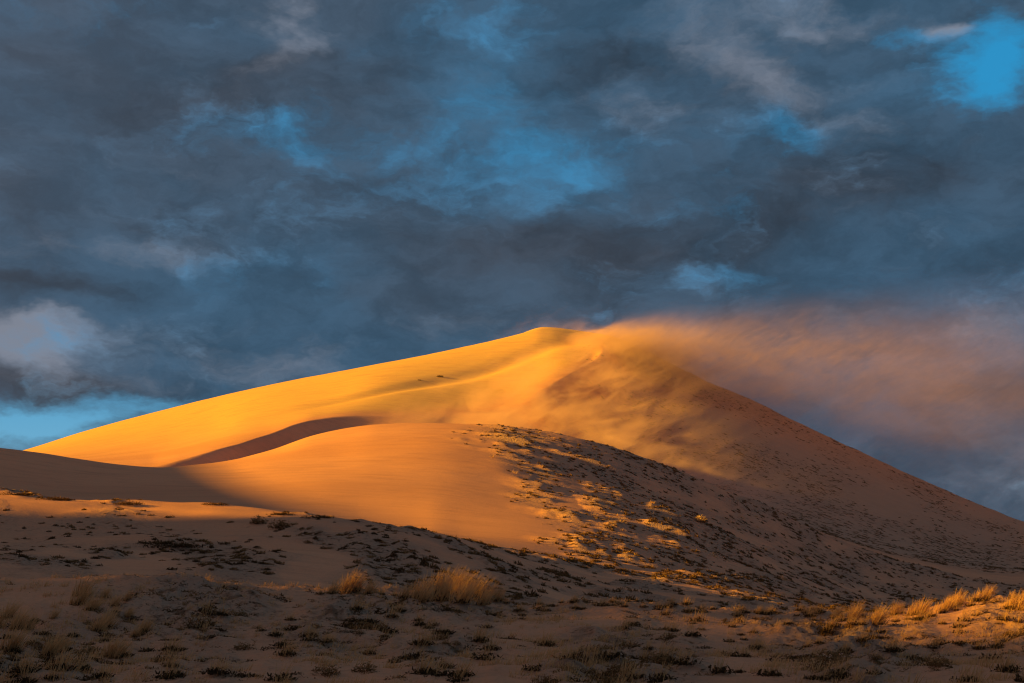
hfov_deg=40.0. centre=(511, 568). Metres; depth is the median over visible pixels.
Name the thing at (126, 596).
grass tussock
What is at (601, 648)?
scrub bush
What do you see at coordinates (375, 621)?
grass tussock
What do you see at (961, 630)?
grass tussock
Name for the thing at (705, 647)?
scrub bush
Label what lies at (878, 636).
scrub bush
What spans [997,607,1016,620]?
grass tussock
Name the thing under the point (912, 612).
grass tussock
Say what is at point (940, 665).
scrub bush
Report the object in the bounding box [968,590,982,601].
grass tussock
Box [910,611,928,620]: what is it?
grass tussock
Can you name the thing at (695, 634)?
grass tussock
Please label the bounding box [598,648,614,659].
grass tussock
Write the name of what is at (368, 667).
scrub bush
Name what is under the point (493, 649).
grass tussock
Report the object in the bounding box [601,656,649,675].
scrub bush
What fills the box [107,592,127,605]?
grass tussock
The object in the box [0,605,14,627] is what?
grass tussock
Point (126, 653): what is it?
grass tussock
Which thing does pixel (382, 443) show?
sand dunes
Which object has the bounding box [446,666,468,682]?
grass tussock
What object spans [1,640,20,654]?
grass tussock
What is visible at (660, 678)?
grass tussock
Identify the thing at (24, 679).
grass tussock
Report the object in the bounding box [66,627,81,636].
grass tussock
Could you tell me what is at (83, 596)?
grass tussock
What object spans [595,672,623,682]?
scrub bush
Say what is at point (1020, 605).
grass tussock
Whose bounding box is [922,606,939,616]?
grass tussock
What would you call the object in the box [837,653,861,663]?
scrub bush
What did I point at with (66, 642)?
grass tussock
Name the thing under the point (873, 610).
grass tussock
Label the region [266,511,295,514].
scrub bush
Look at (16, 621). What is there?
grass tussock
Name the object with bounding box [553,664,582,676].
scrub bush
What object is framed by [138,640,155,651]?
grass tussock
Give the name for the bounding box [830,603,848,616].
grass tussock
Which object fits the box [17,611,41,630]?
grass tussock
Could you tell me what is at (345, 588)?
grass tussock
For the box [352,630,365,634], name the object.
scrub bush
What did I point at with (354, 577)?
grass tussock
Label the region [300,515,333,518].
scrub bush
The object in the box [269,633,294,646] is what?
grass tussock
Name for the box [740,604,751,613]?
grass tussock
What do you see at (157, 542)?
scrub bush
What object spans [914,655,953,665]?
scrub bush
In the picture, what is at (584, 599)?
scrub
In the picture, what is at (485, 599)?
grass tussock
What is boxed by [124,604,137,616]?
grass tussock
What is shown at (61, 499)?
scrub bush
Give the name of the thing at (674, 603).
grass tussock
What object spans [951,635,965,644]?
grass tussock
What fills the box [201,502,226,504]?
scrub bush
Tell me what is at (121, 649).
grass tussock
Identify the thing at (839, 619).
grass tussock
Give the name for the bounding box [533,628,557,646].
grass tussock
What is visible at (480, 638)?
grass tussock
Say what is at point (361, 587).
grass tussock
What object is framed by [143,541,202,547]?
scrub bush
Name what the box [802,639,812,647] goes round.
grass tussock
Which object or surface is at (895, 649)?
grass tussock
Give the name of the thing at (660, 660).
scrub bush
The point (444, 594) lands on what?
grass tussock
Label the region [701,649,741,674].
grass tussock
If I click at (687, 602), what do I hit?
grass tussock
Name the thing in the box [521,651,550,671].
grass tussock
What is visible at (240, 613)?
scrub bush
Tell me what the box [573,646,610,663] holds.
scrub bush
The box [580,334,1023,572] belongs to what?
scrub
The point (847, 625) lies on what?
grass tussock
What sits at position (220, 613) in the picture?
grass tussock
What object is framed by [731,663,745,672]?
grass tussock
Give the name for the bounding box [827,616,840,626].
grass tussock
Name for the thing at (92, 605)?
grass tussock
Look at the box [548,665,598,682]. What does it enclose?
scrub bush
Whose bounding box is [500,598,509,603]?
grass tussock
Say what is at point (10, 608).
grass tussock
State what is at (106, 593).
grass tussock
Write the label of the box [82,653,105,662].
scrub bush
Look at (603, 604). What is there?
grass tussock
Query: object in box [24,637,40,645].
scrub bush
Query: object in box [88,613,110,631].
grass tussock
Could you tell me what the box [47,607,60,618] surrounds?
grass tussock
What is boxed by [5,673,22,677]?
grass tussock
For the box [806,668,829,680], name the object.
grass tussock
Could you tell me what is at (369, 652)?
grass tussock
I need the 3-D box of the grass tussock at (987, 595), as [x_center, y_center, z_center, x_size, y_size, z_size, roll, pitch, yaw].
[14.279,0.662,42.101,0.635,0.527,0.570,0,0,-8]
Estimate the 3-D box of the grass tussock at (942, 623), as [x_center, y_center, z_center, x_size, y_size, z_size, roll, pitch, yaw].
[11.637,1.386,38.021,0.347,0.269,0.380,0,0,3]
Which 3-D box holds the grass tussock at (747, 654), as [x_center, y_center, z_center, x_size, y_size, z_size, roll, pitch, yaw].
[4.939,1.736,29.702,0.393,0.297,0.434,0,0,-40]
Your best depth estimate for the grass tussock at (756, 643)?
33.66 m
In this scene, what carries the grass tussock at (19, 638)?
on the sand dunes
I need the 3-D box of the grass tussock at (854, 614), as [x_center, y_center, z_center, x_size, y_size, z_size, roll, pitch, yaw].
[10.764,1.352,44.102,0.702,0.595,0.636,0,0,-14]
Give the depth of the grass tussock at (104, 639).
32.57 m
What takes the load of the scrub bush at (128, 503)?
on the sand dunes
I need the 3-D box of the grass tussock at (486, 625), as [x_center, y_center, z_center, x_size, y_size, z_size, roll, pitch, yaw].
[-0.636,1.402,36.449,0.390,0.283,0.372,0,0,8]
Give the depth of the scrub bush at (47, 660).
25.52 m
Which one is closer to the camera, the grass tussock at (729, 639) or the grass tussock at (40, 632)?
the grass tussock at (40, 632)
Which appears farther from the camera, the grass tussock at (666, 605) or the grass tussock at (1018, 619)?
the grass tussock at (666, 605)
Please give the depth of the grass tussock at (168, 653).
27.91 m
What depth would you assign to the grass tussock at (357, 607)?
39.08 m
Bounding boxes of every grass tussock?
[0,599,23,618]
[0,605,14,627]
[0,621,36,651]
[0,628,12,638]
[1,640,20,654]
[1,648,47,674]
[3,604,35,629]
[5,664,38,682]
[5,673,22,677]
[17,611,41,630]
[33,628,48,634]
[35,630,70,656]
[38,643,82,671]
[39,664,63,679]
[46,629,73,652]
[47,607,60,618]
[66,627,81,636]
[69,583,94,605]
[72,572,98,596]
[74,649,98,672]
[82,593,104,610]
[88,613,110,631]
[89,660,114,678]
[92,604,124,627]
[96,582,114,597]
[96,625,115,636]
[96,633,127,657]
[99,633,110,640]
[105,633,134,658]
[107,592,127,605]
[122,590,134,600]
[123,641,135,656]
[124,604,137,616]
[128,623,144,637]
[136,614,155,631]
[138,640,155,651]
[152,656,184,679]
[156,646,180,660]
[157,633,183,651]
[160,651,179,667]
[162,657,185,676]
[174,642,188,651]
[197,599,209,611]
[199,653,232,675]
[213,604,230,615]
[264,656,297,681]
[265,624,283,636]
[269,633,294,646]
[273,638,300,656]
[283,612,296,620]
[298,621,320,637]
[300,628,317,641]
[315,588,324,594]
[319,633,335,642]
[323,579,345,593]
[337,573,358,593]
[341,567,367,589]
[349,574,371,591]
[349,596,366,610]
[359,640,377,655]
[360,576,382,594]
[363,611,379,622]
[378,619,398,632]
[383,605,401,617]
[392,600,406,612]
[394,581,418,598]
[398,646,411,659]
[399,639,428,659]
[404,575,430,599]
[405,652,442,674]
[408,627,438,645]
[410,614,427,626]
[412,581,433,601]
[413,571,446,598]
[420,619,437,628]
[423,563,458,594]
[426,658,460,676]
[429,618,439,625]
[430,572,464,601]
[431,621,455,634]
[434,567,469,589]
[435,657,455,667]
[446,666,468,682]
[448,656,479,677]
[449,566,476,595]
[449,575,482,603]
[460,570,491,595]
[469,624,493,642]
[470,575,497,598]
[470,640,502,660]
[473,586,496,604]
[477,633,502,650]
[480,618,494,627]
[481,581,503,599]
[492,584,506,601]
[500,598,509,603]
[513,603,525,611]
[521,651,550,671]
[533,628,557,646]
[535,597,547,604]
[569,594,578,602]
[594,596,611,606]
[598,641,633,658]
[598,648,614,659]
[613,658,647,682]
[614,617,635,630]
[621,615,641,625]
[630,666,653,678]
[634,645,654,659]
[640,640,655,649]
[642,659,677,682]
[650,640,675,659]
[651,665,667,675]
[660,605,674,614]
[661,599,673,608]
[666,643,701,665]
[667,594,680,605]
[667,621,680,631]
[682,595,693,604]
[682,624,705,636]
[685,606,696,612]
[687,608,707,621]
[696,605,710,612]
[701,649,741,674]
[721,642,746,656]
[723,634,736,642]
[731,605,746,616]
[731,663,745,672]
[738,644,757,657]
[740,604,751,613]
[747,635,767,646]
[749,636,762,649]
[750,653,787,677]
[754,605,767,613]
[759,606,773,614]
[794,603,806,610]
[800,607,818,617]
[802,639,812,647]
[803,667,820,679]
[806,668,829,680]
[812,606,823,613]
[812,635,825,643]
[814,619,834,633]
[817,667,836,679]
[823,659,852,679]
[826,656,853,673]
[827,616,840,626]
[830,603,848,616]
[834,612,845,621]
[836,640,853,651]
[841,614,855,627]
[843,605,866,620]
[844,599,870,617]
[845,617,860,624]
[852,632,865,641]
[857,617,868,624]
[858,630,872,640]
[865,664,885,674]
[866,603,896,624]
[870,605,882,611]
[871,607,887,624]
[873,625,892,632]
[878,636,905,652]
[888,600,904,615]
[891,616,900,621]
[902,600,923,616]
[909,596,935,614]
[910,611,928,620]
[913,609,930,619]
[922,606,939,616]
[925,638,942,648]
[930,635,945,644]
[935,594,958,611]
[936,605,949,613]
[936,616,946,624]
[947,587,967,605]
[949,614,965,627]
[949,662,986,682]
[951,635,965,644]
[952,624,968,633]
[957,611,974,621]
[963,598,979,606]
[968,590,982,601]
[971,608,981,616]
[971,637,987,649]
[977,583,1000,599]
[978,644,1006,659]
[983,631,1011,648]
[989,647,1023,672]
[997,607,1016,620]
[1000,599,1017,609]
[1001,594,1022,607]
[1004,628,1023,638]
[1009,589,1023,610]
[1013,613,1023,622]
[1013,673,1023,682]
[1015,668,1023,682]
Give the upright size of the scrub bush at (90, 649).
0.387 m
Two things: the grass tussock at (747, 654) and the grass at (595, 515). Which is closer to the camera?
the grass tussock at (747, 654)
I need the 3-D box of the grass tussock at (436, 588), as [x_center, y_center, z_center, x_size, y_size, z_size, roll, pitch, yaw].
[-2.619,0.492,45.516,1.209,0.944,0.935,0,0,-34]
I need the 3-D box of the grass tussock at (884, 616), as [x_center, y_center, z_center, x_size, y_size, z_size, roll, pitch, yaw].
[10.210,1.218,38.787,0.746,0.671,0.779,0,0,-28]
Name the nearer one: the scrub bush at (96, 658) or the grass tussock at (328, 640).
the scrub bush at (96, 658)
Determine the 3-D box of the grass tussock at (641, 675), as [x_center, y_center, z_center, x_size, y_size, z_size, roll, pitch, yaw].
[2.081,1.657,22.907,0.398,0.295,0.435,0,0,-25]
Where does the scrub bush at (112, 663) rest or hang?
on the sand dunes
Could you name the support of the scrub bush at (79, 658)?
on the sand dunes
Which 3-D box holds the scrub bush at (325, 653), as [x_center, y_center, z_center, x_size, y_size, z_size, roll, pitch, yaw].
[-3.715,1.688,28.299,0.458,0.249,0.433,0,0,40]
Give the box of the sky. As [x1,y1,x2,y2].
[0,0,1023,520]
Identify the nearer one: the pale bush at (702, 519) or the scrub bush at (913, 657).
the scrub bush at (913, 657)
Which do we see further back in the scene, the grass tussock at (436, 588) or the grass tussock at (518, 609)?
the grass tussock at (436, 588)
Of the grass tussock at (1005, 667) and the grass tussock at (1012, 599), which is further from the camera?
the grass tussock at (1012, 599)
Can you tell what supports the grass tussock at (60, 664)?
on the sand dunes
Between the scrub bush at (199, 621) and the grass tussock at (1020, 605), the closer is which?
the scrub bush at (199, 621)
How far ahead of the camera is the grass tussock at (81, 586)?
40.92 m
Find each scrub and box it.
[0,488,527,599]
[0,572,1023,682]
[407,424,1023,611]
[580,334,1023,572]
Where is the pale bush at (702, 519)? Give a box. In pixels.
[694,515,708,522]
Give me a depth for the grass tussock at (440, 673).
22.67 m
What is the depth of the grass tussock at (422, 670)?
23.62 m
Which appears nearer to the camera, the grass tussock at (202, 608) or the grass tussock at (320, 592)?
the grass tussock at (202, 608)
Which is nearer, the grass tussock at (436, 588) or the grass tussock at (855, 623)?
the grass tussock at (855, 623)
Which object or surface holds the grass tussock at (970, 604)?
on the sand dunes
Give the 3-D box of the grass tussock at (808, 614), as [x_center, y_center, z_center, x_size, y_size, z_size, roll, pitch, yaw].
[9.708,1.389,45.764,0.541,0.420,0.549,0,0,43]
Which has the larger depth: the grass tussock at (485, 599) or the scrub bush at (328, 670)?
the grass tussock at (485, 599)
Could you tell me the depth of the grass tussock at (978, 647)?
30.85 m
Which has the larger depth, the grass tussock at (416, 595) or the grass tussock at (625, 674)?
the grass tussock at (416, 595)
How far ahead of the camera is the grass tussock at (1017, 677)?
21.15 m
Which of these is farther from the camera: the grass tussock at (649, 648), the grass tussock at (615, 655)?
the grass tussock at (649, 648)
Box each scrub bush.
[0,490,33,495]
[6,656,20,660]
[20,641,44,650]
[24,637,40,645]
[32,627,53,635]
[34,496,74,500]
[38,657,68,662]
[64,654,90,664]
[66,643,103,656]
[75,675,97,680]
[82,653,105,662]
[98,661,125,664]
[114,500,144,504]
[133,539,177,544]
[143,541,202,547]
[150,654,170,662]
[161,618,171,625]
[182,614,216,625]
[183,624,216,628]
[191,603,223,615]
[194,657,233,661]
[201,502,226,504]
[204,634,233,637]
[218,669,263,677]
[229,609,247,616]
[233,642,254,649]
[249,515,268,523]
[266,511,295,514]
[267,519,290,528]
[276,624,324,630]
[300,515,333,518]
[310,664,339,677]
[319,647,333,655]
[331,620,381,628]
[341,616,371,621]
[345,619,377,629]
[351,661,377,672]
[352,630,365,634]
[365,621,388,631]
[383,669,405,679]
[386,656,404,662]
[430,632,449,639]
[530,674,556,682]
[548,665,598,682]
[552,643,594,661]
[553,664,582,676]
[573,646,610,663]
[579,672,614,678]
[581,642,605,651]
[581,668,597,673]
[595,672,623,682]
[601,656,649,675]
[615,638,640,648]
[638,651,675,665]
[639,621,654,629]
[659,631,678,640]
[695,645,714,648]
[765,653,826,661]
[794,654,810,662]
[803,653,846,669]
[811,648,850,662]
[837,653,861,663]
[867,634,892,638]
[867,654,882,659]
[878,659,914,665]
[901,649,925,661]
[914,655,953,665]
[925,658,952,667]
[944,639,989,644]
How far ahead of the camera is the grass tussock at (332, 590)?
44.79 m
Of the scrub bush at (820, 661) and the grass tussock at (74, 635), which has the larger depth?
the grass tussock at (74, 635)
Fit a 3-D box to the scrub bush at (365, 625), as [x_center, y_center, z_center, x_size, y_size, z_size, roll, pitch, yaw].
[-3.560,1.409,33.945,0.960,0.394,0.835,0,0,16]
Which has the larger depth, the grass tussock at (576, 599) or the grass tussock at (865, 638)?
the grass tussock at (576, 599)
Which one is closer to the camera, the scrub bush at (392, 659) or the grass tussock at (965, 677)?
the grass tussock at (965, 677)
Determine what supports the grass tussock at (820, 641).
on the sand dunes
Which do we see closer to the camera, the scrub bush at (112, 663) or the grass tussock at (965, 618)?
the scrub bush at (112, 663)
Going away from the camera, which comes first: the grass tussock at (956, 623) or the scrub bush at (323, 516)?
the grass tussock at (956, 623)
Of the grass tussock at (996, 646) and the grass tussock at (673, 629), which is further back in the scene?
the grass tussock at (673, 629)
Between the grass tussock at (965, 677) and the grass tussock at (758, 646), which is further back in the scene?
the grass tussock at (758, 646)
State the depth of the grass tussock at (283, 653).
27.02 m
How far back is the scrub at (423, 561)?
82.56 m
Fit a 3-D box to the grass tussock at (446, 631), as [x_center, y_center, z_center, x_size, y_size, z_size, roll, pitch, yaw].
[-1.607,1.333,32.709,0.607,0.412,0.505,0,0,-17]
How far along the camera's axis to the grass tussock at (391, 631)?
32.66 m
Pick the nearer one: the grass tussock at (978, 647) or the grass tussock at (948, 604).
the grass tussock at (978, 647)
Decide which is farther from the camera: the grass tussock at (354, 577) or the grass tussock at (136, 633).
the grass tussock at (354, 577)
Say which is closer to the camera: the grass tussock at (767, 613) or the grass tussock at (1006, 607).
the grass tussock at (1006, 607)
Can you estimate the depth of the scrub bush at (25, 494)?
105.63 m
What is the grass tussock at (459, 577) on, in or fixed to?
on the sand dunes
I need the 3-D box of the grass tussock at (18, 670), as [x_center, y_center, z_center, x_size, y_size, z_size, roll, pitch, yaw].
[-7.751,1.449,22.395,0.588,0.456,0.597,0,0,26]
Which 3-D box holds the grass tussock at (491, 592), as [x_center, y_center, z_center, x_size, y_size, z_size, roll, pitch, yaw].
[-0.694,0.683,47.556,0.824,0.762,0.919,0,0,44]
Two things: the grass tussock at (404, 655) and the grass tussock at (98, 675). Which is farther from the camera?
the grass tussock at (404, 655)
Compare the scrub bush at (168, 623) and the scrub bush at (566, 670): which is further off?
the scrub bush at (168, 623)
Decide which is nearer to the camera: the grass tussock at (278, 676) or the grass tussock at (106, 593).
the grass tussock at (278, 676)
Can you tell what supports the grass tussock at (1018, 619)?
on the sand dunes
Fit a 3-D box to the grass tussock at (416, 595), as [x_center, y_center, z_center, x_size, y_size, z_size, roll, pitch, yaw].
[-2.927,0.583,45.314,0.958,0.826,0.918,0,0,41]
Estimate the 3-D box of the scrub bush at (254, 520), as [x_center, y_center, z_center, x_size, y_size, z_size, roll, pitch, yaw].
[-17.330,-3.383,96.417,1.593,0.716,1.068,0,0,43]
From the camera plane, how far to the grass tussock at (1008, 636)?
34.50 m
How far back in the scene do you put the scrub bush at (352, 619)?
37.20 m
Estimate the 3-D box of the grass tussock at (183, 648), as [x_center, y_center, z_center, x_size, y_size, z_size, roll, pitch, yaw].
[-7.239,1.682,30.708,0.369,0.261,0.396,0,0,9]
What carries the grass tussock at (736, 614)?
on the sand dunes
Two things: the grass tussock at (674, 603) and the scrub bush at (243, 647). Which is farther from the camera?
the grass tussock at (674, 603)
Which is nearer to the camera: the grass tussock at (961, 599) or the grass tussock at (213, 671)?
the grass tussock at (213, 671)
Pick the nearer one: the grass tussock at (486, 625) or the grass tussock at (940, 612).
the grass tussock at (486, 625)
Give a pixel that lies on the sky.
(811, 211)
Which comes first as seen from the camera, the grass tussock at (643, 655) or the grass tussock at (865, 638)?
the grass tussock at (643, 655)
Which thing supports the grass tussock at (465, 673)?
on the sand dunes
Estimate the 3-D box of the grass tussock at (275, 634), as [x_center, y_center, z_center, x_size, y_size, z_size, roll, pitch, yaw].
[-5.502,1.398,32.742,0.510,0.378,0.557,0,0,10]
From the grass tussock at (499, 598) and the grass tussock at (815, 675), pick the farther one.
the grass tussock at (499, 598)
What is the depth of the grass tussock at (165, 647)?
30.69 m
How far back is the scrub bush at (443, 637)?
31.43 m
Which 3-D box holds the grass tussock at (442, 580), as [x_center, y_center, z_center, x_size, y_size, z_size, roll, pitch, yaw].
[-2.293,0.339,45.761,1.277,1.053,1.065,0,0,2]
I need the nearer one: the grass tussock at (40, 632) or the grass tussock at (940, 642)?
the grass tussock at (940, 642)
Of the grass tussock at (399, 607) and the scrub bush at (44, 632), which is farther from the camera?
the grass tussock at (399, 607)
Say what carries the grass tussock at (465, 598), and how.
on the sand dunes
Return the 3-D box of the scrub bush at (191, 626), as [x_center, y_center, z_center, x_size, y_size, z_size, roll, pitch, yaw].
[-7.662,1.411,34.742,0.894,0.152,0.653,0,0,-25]
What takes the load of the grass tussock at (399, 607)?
on the sand dunes
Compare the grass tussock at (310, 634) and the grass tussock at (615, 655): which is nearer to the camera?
the grass tussock at (615, 655)
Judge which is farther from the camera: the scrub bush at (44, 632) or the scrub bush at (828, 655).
the scrub bush at (44, 632)
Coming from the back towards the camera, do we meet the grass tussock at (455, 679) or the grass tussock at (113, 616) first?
the grass tussock at (113, 616)
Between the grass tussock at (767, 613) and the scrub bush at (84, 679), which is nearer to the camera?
the scrub bush at (84, 679)
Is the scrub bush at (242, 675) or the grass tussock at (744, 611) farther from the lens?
the grass tussock at (744, 611)
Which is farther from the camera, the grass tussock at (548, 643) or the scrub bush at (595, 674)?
the grass tussock at (548, 643)
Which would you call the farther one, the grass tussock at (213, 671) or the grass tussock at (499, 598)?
the grass tussock at (499, 598)
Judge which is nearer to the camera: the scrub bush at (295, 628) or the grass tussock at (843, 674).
the grass tussock at (843, 674)
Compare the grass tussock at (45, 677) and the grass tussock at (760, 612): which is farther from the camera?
the grass tussock at (760, 612)
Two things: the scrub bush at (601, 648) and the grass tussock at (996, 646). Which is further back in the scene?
the grass tussock at (996, 646)
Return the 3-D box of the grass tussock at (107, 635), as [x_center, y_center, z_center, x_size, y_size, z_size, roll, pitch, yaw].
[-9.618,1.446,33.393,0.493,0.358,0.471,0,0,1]
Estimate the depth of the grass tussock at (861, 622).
37.62 m
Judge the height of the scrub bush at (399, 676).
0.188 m
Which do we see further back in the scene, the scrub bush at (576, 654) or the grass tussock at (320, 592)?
the grass tussock at (320, 592)
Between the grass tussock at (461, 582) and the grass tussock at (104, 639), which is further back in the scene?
the grass tussock at (461, 582)
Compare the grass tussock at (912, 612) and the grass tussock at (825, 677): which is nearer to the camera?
the grass tussock at (825, 677)
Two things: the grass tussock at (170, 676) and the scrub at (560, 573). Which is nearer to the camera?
the grass tussock at (170, 676)
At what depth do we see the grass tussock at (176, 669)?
23.34 m
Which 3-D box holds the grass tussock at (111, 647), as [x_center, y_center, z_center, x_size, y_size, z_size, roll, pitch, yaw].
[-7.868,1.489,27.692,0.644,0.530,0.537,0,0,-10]
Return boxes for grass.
[0,571,1023,682]
[479,424,824,599]
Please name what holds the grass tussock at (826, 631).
on the sand dunes
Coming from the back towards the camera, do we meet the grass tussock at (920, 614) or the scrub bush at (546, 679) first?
the grass tussock at (920, 614)
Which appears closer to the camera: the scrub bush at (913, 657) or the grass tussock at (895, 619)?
the scrub bush at (913, 657)
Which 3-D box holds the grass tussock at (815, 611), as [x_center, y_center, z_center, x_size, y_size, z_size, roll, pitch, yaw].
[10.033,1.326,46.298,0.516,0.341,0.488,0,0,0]
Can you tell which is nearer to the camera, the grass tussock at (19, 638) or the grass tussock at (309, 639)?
the grass tussock at (19, 638)
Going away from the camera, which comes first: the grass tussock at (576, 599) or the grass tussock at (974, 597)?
the grass tussock at (974, 597)
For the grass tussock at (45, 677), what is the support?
on the sand dunes
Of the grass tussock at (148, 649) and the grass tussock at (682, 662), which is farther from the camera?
the grass tussock at (148, 649)
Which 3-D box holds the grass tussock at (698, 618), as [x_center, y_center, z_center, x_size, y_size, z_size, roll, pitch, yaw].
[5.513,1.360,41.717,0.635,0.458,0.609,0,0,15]
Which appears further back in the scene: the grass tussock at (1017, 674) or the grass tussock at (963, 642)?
the grass tussock at (963, 642)
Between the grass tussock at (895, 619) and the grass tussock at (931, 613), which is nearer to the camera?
the grass tussock at (931, 613)
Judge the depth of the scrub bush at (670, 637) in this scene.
33.90 m
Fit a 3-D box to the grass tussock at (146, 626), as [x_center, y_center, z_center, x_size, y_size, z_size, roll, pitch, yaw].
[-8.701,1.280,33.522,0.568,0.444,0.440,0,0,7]
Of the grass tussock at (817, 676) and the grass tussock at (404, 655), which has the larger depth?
the grass tussock at (404, 655)
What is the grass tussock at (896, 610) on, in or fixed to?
on the sand dunes
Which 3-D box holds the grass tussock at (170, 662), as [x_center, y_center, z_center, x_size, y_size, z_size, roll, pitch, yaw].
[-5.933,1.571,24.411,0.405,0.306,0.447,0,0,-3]
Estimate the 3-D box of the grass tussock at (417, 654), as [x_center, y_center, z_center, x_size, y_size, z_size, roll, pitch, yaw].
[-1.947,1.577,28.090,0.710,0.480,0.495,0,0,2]
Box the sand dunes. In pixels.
[0,327,1023,682]
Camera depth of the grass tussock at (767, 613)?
45.27 m
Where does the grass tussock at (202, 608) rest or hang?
on the sand dunes
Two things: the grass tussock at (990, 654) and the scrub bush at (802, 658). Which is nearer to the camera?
the grass tussock at (990, 654)
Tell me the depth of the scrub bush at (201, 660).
25.99 m
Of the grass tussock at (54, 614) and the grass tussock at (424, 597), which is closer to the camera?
the grass tussock at (54, 614)
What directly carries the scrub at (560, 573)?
on the sand dunes
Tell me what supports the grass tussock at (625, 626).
on the sand dunes
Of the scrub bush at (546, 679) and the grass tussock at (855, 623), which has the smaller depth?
the scrub bush at (546, 679)
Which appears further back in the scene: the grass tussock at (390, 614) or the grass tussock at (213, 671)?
the grass tussock at (390, 614)
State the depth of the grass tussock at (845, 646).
32.74 m
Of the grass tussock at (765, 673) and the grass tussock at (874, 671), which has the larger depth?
the grass tussock at (765, 673)
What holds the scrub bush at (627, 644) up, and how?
on the sand dunes
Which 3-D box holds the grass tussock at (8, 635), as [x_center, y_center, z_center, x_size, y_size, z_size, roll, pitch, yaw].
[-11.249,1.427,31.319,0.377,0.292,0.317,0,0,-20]
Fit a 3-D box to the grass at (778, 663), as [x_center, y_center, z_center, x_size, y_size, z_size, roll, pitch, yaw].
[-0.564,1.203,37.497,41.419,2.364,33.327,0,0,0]
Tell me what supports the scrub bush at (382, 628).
on the sand dunes
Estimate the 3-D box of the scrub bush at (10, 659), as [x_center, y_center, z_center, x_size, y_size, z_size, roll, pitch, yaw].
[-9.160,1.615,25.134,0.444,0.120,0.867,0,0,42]
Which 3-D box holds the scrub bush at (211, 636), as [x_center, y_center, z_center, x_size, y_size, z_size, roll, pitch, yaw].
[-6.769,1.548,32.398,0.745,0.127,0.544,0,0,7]
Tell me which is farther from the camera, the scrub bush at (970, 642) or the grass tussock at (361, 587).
the grass tussock at (361, 587)
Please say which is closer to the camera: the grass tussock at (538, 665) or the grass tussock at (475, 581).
the grass tussock at (538, 665)
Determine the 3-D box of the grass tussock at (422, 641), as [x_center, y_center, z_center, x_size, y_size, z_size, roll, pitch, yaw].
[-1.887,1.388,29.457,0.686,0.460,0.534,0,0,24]
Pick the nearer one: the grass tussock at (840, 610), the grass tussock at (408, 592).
the grass tussock at (408, 592)
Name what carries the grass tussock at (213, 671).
on the sand dunes
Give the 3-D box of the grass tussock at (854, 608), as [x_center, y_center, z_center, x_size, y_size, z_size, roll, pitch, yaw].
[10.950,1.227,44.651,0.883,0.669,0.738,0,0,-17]
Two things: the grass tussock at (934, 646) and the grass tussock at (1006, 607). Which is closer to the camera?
the grass tussock at (934, 646)
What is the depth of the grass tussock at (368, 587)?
44.78 m
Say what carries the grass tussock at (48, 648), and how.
on the sand dunes
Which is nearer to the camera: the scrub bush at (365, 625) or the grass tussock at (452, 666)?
the grass tussock at (452, 666)
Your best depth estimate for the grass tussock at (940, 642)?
31.48 m
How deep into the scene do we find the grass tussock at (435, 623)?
36.94 m
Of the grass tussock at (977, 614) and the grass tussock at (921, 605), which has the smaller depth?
the grass tussock at (977, 614)
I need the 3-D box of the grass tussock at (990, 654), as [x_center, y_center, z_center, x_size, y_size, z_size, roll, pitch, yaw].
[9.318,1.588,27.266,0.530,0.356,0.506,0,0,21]
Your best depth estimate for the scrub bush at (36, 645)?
30.15 m
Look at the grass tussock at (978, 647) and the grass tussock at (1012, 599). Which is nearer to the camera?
the grass tussock at (978, 647)
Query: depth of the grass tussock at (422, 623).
37.06 m
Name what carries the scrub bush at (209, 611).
on the sand dunes
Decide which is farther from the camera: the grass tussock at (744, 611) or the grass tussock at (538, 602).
the grass tussock at (538, 602)
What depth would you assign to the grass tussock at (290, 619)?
37.42 m
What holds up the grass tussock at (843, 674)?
on the sand dunes
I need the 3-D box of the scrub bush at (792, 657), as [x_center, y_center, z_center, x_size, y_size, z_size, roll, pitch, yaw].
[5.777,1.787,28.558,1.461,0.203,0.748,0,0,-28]
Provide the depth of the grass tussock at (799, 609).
46.49 m
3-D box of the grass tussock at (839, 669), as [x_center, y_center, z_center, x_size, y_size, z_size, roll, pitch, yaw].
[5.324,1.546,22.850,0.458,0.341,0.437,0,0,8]
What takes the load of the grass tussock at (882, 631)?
on the sand dunes
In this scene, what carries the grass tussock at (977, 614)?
on the sand dunes
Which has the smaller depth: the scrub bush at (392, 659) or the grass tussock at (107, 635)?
the scrub bush at (392, 659)
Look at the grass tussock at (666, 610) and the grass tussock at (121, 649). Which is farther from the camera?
the grass tussock at (666, 610)
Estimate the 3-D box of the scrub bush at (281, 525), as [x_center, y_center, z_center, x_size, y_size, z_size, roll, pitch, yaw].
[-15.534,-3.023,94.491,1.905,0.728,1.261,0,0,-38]
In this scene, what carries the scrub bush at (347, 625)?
on the sand dunes
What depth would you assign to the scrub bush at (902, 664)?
24.26 m
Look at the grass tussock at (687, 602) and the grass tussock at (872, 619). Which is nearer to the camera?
the grass tussock at (872, 619)
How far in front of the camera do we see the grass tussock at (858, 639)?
34.17 m
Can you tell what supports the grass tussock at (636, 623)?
on the sand dunes
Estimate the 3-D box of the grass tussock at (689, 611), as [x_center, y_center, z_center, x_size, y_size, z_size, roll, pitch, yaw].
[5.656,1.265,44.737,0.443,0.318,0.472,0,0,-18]
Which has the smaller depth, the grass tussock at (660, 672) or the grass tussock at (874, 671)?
the grass tussock at (874, 671)
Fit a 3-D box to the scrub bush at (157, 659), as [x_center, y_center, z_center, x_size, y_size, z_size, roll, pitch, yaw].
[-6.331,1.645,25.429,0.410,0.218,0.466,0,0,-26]

